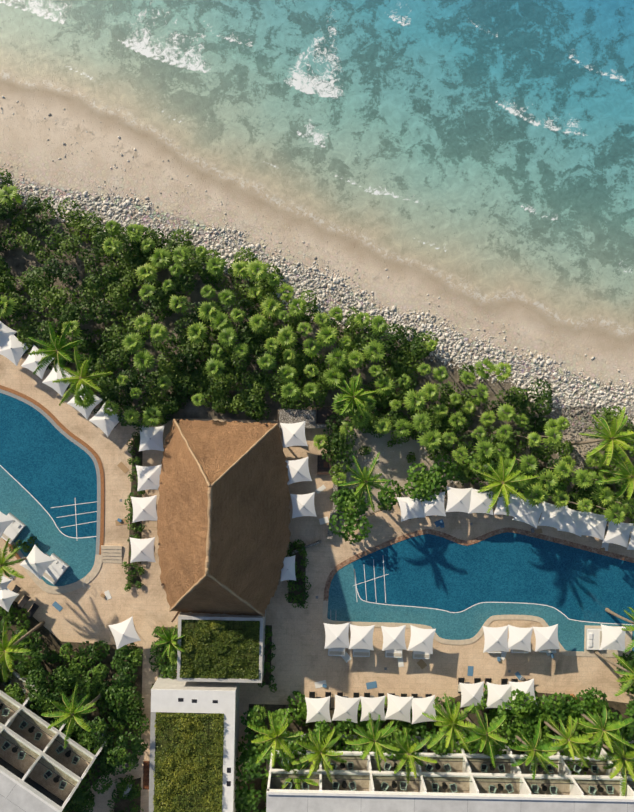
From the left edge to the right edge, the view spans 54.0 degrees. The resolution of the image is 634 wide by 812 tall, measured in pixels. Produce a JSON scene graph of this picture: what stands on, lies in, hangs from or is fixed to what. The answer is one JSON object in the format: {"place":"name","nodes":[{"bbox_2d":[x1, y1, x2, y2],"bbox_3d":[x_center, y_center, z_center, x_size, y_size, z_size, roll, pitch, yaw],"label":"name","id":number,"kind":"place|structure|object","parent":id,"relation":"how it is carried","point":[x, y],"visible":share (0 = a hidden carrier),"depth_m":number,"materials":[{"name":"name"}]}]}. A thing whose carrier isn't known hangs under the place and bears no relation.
{"place":"outdoors","nodes":[
{"label":"outdoors","id":0,"kind":"place"},
{"bbox_2d":[0,0,633,528],"bbox_3d":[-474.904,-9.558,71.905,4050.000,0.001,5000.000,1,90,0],"label":"beach","id":1,"kind":"structure","parent":0,"point":[472,160],"depth_m":71.91,"materials":[{"name":"beige sand"}]},
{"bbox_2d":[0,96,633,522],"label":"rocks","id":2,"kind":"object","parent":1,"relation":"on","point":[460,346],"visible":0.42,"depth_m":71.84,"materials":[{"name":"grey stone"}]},
{"bbox_2d":[0,168,633,525],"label":"shrubs","id":3,"kind":"object","parent":1,"relation":"on","point":[34,282],"visible":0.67,"depth_m":69.90,"materials":[{"name":"green plant"}]},
{"bbox_2d":[0,350,633,811],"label":"pool deck paving","id":4,"kind":"structure","parent":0,"point":[302,660],"depth_m":71.78,"materials":[{"name":"stone"}]},
{"bbox_2d":[158,419,277,621],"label":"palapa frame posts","id":5,"kind":"object","parent":4,"relation":"on","point":[208,540],"visible":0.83,"depth_m":62.94,"materials":[{"name":"brown wood"}]},
{"bbox_2d":[157,419,290,615],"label":"roof","id":6,"kind":"structure","parent":5,"relation":"on","point":[249,524],"depth_m":65.90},
{"bbox_2d":[1,513,601,658],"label":"cabana daybeds","id":7,"kind":"object","parent":4,"relation":"on","point":[56,569],"visible":0.52,"depth_m":71.31,"materials":[{"name":"fabric"},{"name":"wood"}]},
{"bbox_2d":[1,319,612,707],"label":"sun loungers","id":8,"kind":"object","parent":4,"relation":"on","point":[24,601],"visible":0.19,"depth_m":71.32,"materials":[{"name":"grey"}]},
{"bbox_2d":[279,407,338,553],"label":"terrace stone walls","id":9,"kind":"structure","parent":4,"relation":"on","point":[311,418],"depth_m":70.89,"materials":[{"name":"beige stone"}]},
{"bbox_2d":[0,385,633,657],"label":"swimming pools","id":10,"kind":"object","parent":4,"relation":"on","point":[451,590],"visible":0.98,"depth_m":71.77,"materials":[{"name":"liquid"}]},
{"bbox_2d":[0,321,633,723],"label":"parasols","id":11,"kind":"object","parent":4,"relation":"on","point":[38,561],"visible":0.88,"depth_m":69.12,"materials":[{"name":"white fabric"}]},
{"bbox_2d":[0,437,633,811],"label":"garden bed soil","id":12,"kind":"structure","parent":4,"relation":"on","point":[51,640],"depth_m":71.78,"materials":[{"name":"brown soil"}]},
{"bbox_2d":[0,664,105,811],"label":"hotel block","id":13,"kind":"structure","parent":12,"relation":"on","point":[42,769],"depth_m":65.41,"materials":[{"name":"white concrete"}]},
{"bbox_2d":[149,610,265,811],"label":"flat-roofed building","id":14,"kind":"structure","parent":12,"relation":"on","point":[195,695],"depth_m":68.00,"materials":[{"name":"concrete"}]},
{"bbox_2d":[153,620,259,811],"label":"green roof","id":15,"kind":"structure","parent":14,"relation":"on","point":[198,646],"depth_m":67.87,"materials":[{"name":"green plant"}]},
{"bbox_2d":[0,432,633,811],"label":"garden shrubs","id":16,"kind":"object","parent":12,"relation":"on","point":[42,697],"visible":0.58,"depth_m":70.17,"materials":[{"name":"green plant"}]},
{"bbox_2d":[0,179,633,811],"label":"stems","id":17,"kind":"object","parent":12,"relation":"on","point":[598,653],"visible":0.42,"depth_m":65.48,"materials":[{"name":"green plant"}]},
{"bbox_2d":[0,184,633,757],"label":"palm trees","id":18,"kind":"object","parent":17,"relation":"attached to","point":[214,316],"visible":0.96,"depth_m":67.17,"materials":[{"name":"green plant"}]},
{"bbox_2d":[0,322,633,795],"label":"palm trees","id":19,"kind":"object","parent":17,"relation":"attached to","point":[376,734],"visible":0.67,"depth_m":64.18,"materials":[{"name":"green plant"}]},
{"bbox_2d":[234,451,633,811],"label":"bushes","id":20,"kind":"object","parent":12,"relation":"on","point":[533,712],"visible":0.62,"depth_m":69.11,"materials":[{"name":"green plant"}]},
{"bbox_2d":[266,733,633,811],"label":"hotel block","id":21,"kind":"structure","parent":12,"relation":"on","point":[477,781],"depth_m":65.22,"materials":[{"name":"white concrete"}]},
{"bbox_2d":[52,462,608,688],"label":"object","id":22,"kind":"object","parent":4,"relation":"on","point":[421,663],"visible":0.83,"depth_m":71.75,"materials":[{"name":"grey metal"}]},
{"bbox_2d":[84,577,577,795],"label":"bench","id":23,"kind":"object","parent":4,"relation":"on","point":[146,766],"visible":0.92,"depth_m":71.75,"materials":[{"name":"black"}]}
]}

